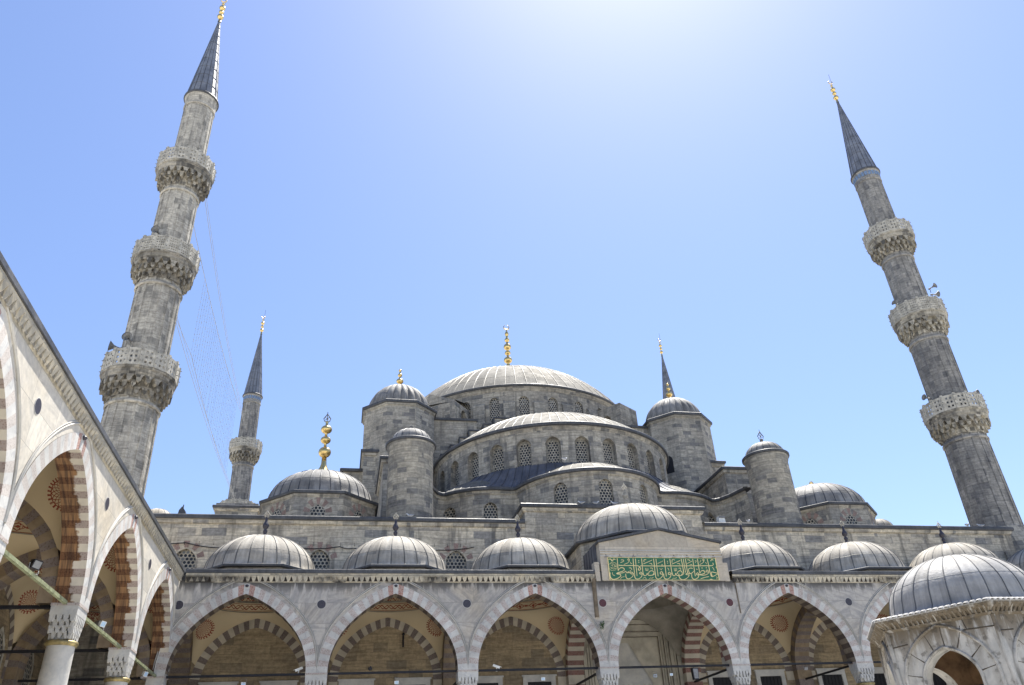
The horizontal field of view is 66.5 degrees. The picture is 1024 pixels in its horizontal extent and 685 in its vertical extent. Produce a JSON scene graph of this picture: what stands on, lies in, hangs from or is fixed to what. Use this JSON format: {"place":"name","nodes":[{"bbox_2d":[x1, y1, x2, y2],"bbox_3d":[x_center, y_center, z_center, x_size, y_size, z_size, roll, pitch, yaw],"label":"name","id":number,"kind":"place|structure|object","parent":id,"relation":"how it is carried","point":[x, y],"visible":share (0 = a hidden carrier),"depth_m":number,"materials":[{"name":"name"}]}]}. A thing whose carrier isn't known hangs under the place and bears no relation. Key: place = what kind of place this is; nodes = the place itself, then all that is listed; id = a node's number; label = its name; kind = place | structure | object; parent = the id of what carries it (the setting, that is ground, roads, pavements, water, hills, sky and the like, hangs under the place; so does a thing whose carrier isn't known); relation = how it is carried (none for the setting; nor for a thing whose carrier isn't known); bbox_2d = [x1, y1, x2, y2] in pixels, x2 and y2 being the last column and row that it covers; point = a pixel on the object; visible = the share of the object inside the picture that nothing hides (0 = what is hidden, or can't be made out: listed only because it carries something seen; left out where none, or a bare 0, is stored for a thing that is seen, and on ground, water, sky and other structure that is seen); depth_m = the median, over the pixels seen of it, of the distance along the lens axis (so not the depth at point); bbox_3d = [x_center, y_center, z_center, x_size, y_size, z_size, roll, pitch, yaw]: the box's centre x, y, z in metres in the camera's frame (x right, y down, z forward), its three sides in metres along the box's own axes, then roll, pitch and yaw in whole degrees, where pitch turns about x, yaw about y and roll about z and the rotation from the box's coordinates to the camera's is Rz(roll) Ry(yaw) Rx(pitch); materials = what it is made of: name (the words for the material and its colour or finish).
{"place":"outdoors","nodes":[
{"label":"outdoors","id":0,"kind":"place"},
{"bbox_2d":[0,0,1023,525],"label":"sky","id":1,"kind":"structure","parent":0,"point":[398,184],"materials":[{"name":"blue"}]},
{"label":"ground","id":2,"kind":"structure","parent":0,"visible":0},
{"bbox_2d":[0,251,184,684],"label":"arcade","id":3,"kind":"object","parent":2,"relation":"on","point":[78,518],"visible":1,"depth_m":21.88,"materials":[{"name":"stone"}]},
{"bbox_2d":[0,627,4,665],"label":"window","id":4,"kind":"structure","parent":3,"relation":"in","point":[2,629],"depth_m":30.49,"materials":[{"name":"stone"}]},
{"bbox_2d":[21,653,33,684],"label":"window","id":5,"kind":"structure","parent":3,"relation":"in","point":[29,664],"depth_m":33.29,"materials":[{"name":"stone"}]},
{"bbox_2d":[28,559,43,574],"bbox_3d":[-11.551,5.427,18.883,0.201,0.323,0.362,-8,-31,7],"label":"floodlight","id":6,"kind":"object","parent":3,"relation":"attached to","point":[36,564],"visible":0.93,"depth_m":18.86,"materials":[{"name":"black metal"}]},
{"bbox_2d":[98,621,106,629],"bbox_3d":[-12.827,8.844,24.395,0.161,0.258,0.290,-8,-31,7],"label":"floodlight","id":7,"kind":"object","parent":3,"relation":"on","point":[101,623],"visible":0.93,"depth_m":24.37,"materials":[{"name":"white paint"}]},
{"bbox_2d":[142,669,148,676],"bbox_3d":[-14.184,12.731,30.187,0.161,0.349,0.290,-8,-31,7],"label":"floodlight","id":8,"kind":"object","parent":3,"relation":"attached to","point":[144,673],"visible":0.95,"depth_m":30.10,"materials":[{"name":"white paint"}]},
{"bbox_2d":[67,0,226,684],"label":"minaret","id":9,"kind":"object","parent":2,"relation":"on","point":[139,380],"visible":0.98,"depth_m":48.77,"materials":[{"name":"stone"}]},
{"bbox_2d":[108,341,122,350],"bbox_3d":[-23.629,0.349,46.556,0.942,0.955,0.640,3,-32,-11],"label":"loudspeaker","id":10,"kind":"object","parent":9,"relation":"attached to","point":[111,346],"visible":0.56,"depth_m":46.48,"materials":[{"name":"grey paint"}]},
{"bbox_2d":[122,332,131,343],"bbox_3d":[-22.873,-0.111,46.462,0.582,0.794,0.835,3,-32,-11],"label":"loudspeaker","id":11,"kind":"object","parent":9,"relation":"attached to","point":[126,335],"visible":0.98,"depth_m":46.36,"materials":[{"name":"grey paint"}]},
{"bbox_2d":[151,225,160,234],"bbox_3d":[-23.169,-7.097,50.844,0.576,0.794,0.845,3,-32,-11],"label":"loudspeaker","id":12,"kind":"object","parent":9,"relation":"attached to","point":[156,228],"visible":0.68,"depth_m":50.75,"materials":[{"name":"grey paint"}]},
{"bbox_2d":[220,310,265,503],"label":"minaret","id":13,"kind":"object","parent":2,"relation":"on","point":[245,451],"visible":0.38,"depth_m":95.64,"materials":[{"name":"stone"}]},
{"bbox_2d":[176,317,236,498],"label":"rope","id":14,"kind":"object","parent":13,"relation":"attached to","point":[202,404],"visible":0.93,"depth_m":65.32,"materials":[{"name":"fabric"}]},
{"bbox_2d":[205,198,246,430],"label":"rope","id":15,"kind":"object","parent":13,"relation":"attached to","point":[222,307],"visible":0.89,"depth_m":72.43,"materials":[{"name":"fabric"}]},
{"bbox_2d":[177,229,243,500],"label":"light string","id":16,"kind":"object","parent":15,"relation":"hanging from","point":[213,376],"visible":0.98,"depth_m":71.65,"materials":[{"name":"metal"}]},
{"bbox_2d":[127,325,1015,684],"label":"mosque","id":17,"kind":"structure","parent":2,"relation":"on","point":[467,461],"depth_m":47.87,"materials":[{"name":"stone"}]},
{"bbox_2d":[178,505,185,513],"bbox_3d":[-17.898,9.220,42.390,0.450,0.850,0.300,3,-32,-11],"label":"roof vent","id":18,"kind":"object","parent":17,"relation":"on","point":[181,510],"visible":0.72,"depth_m":42.28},
{"bbox_2d":[173,541,203,572],"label":"window","id":19,"kind":"structure","parent":17,"relation":"in","point":[188,559],"depth_m":40.33,"materials":[{"name":"grey stone"}]},
{"bbox_2d":[198,681,238,684],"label":"window","id":20,"kind":"structure","parent":17,"relation":"in","point":[200,683],"depth_m":37.40,"materials":[{"name":"stone"}]},
{"bbox_2d":[259,680,298,684],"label":"window","id":21,"kind":"structure","parent":17,"relation":"in","point":[283,682],"depth_m":37.94,"materials":[{"name":"stone"}]},
{"bbox_2d":[307,542,336,568],"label":"window","id":22,"kind":"structure","parent":17,"relation":"in","point":[320,559],"depth_m":41.60,"materials":[{"name":"grey stone"}]},
{"bbox_2d":[171,541,473,550],"bbox_3d":[-10.482,10.871,41.662,17.106,0.401,0.092,3,-32,-11],"label":"cable","id":23,"kind":"object","parent":17,"relation":"attached to","point":[313,548],"visible":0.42,"depth_m":41.63,"materials":[{"name":"black metal"}]},
{"bbox_2d":[337,678,374,684],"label":"window","id":24,"kind":"structure","parent":17,"relation":"in","point":[370,681],"depth_m":38.61,"materials":[{"name":"stone"}]},
{"bbox_2d":[402,633,404,646],"bbox_3d":[-5.585,15.243,40.044,0.140,0.734,0.220,3,-32,-11],"label":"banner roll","id":25,"kind":"object","parent":17,"relation":"hanging from","point":[403,634],"visible":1,"depth_m":39.98,"materials":[{"name":"black fabric"}]},
{"bbox_2d":[395,677,431,684],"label":"window","id":26,"kind":"structure","parent":17,"relation":"in","point":[416,680],"depth_m":39.14,"materials":[{"name":"stone"}]},
{"bbox_2d":[440,543,472,569],"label":"window","id":27,"kind":"structure","parent":17,"relation":"in","point":[455,561],"depth_m":42.94,"materials":[{"name":"grey stone"}]},
{"bbox_2d":[477,675,503,684],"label":"window","id":28,"kind":"structure","parent":17,"relation":"in","point":[482,680],"depth_m":39.87,"materials":[{"name":"stone"}]},
{"bbox_2d":[521,674,556,684],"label":"window","id":29,"kind":"structure","parent":17,"relation":"in","point":[550,679],"depth_m":40.34,"materials":[{"name":"stone"}]},
{"bbox_2d":[706,671,731,684],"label":"window","id":30,"kind":"structure","parent":17,"relation":"in","point":[723,678],"depth_m":42.19,"materials":[{"name":"stone"}]},
{"bbox_2d":[716,516,725,521],"bbox_3d":[12.885,11.051,48.093,0.570,0.640,0.430,3,-32,-11],"label":"roof box","id":31,"kind":"object","parent":17,"relation":"on","point":[720,518],"visible":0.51,"depth_m":48.02,"materials":[{"name":"white paint"}]},
{"bbox_2d":[753,669,786,684],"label":"window","id":32,"kind":"structure","parent":17,"relation":"in","point":[768,676],"depth_m":42.76,"materials":[{"name":"stone"}]},
{"bbox_2d":[815,668,847,684],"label":"window","id":33,"kind":"structure","parent":17,"relation":"in","point":[838,677],"depth_m":43.43,"materials":[{"name":"stone"}]},
{"bbox_2d":[874,667,886,684],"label":"window","id":34,"kind":"structure","parent":17,"relation":"in","point":[879,677],"depth_m":44.00,"materials":[{"name":"stone"}]},
{"bbox_2d":[933,673,947,684],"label":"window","id":35,"kind":"structure","parent":17,"relation":"in","point":[937,680],"depth_m":44.56,"materials":[{"name":"metal"}]},
{"bbox_2d":[140,483,1023,684],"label":"portico","id":36,"kind":"structure","parent":2,"relation":"on","point":[842,591],"depth_m":37.97,"materials":[{"name":"stone"}]},
{"bbox_2d":[607,557,719,579],"bbox_3d":[7.473,11.142,38.435,5.718,1.110,0.046,3,-32,-11],"label":"sign","id":37,"kind":"object","parent":36,"relation":"attached to","point":[643,568],"visible":1,"depth_m":38.41,"materials":[{"name":"green ceramic"}]},
{"bbox_2d":[690,668,698,679],"bbox_3d":[8.583,15.499,36.626,0.300,0.580,0.222,3,-32,-11],"label":"loudspeaker","id":38,"kind":"object","parent":36,"relation":"hanging from","point":[695,673],"visible":1,"depth_m":36.53,"materials":[{"name":"white metal"}]},
{"bbox_2d":[658,336,674,398],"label":"minaret","id":39,"kind":"object","parent":2,"relation":"on","point":[665,378],"visible":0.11,"depth_m":112.98,"materials":[{"name":"stone"}]},
{"bbox_2d":[828,77,1023,559],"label":"minaret","id":40,"kind":"object","parent":2,"relation":"on","point":[956,421],"visible":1,"depth_m":59.07,"materials":[{"name":"stone"}]},
{"bbox_2d":[922,394,930,399],"bbox_3d":[30.657,4.145,57.565,0.638,0.670,0.460,3,-32,-11],"label":"loudspeaker","id":41,"kind":"object","parent":40,"relation":"attached to","point":[924,397],"visible":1,"depth_m":57.66,"materials":[{"name":"grey paint"}]},
{"bbox_2d":[930,291,939,296],"bbox_3d":[34.256,-3.859,63.136,0.700,0.717,0.485,3,-32,-11],"label":"loudspeaker","id":42,"kind":"object","parent":40,"relation":"attached to","point":[937,293],"visible":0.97,"depth_m":63.16,"materials":[{"name":"grey paint"}]},
{"bbox_2d":[867,554,1023,684],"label":"fountain","id":43,"kind":"object","parent":2,"relation":"on","point":[955,619],"visible":1,"depth_m":18.45,"materials":[{"name":"stone"}]}
]}

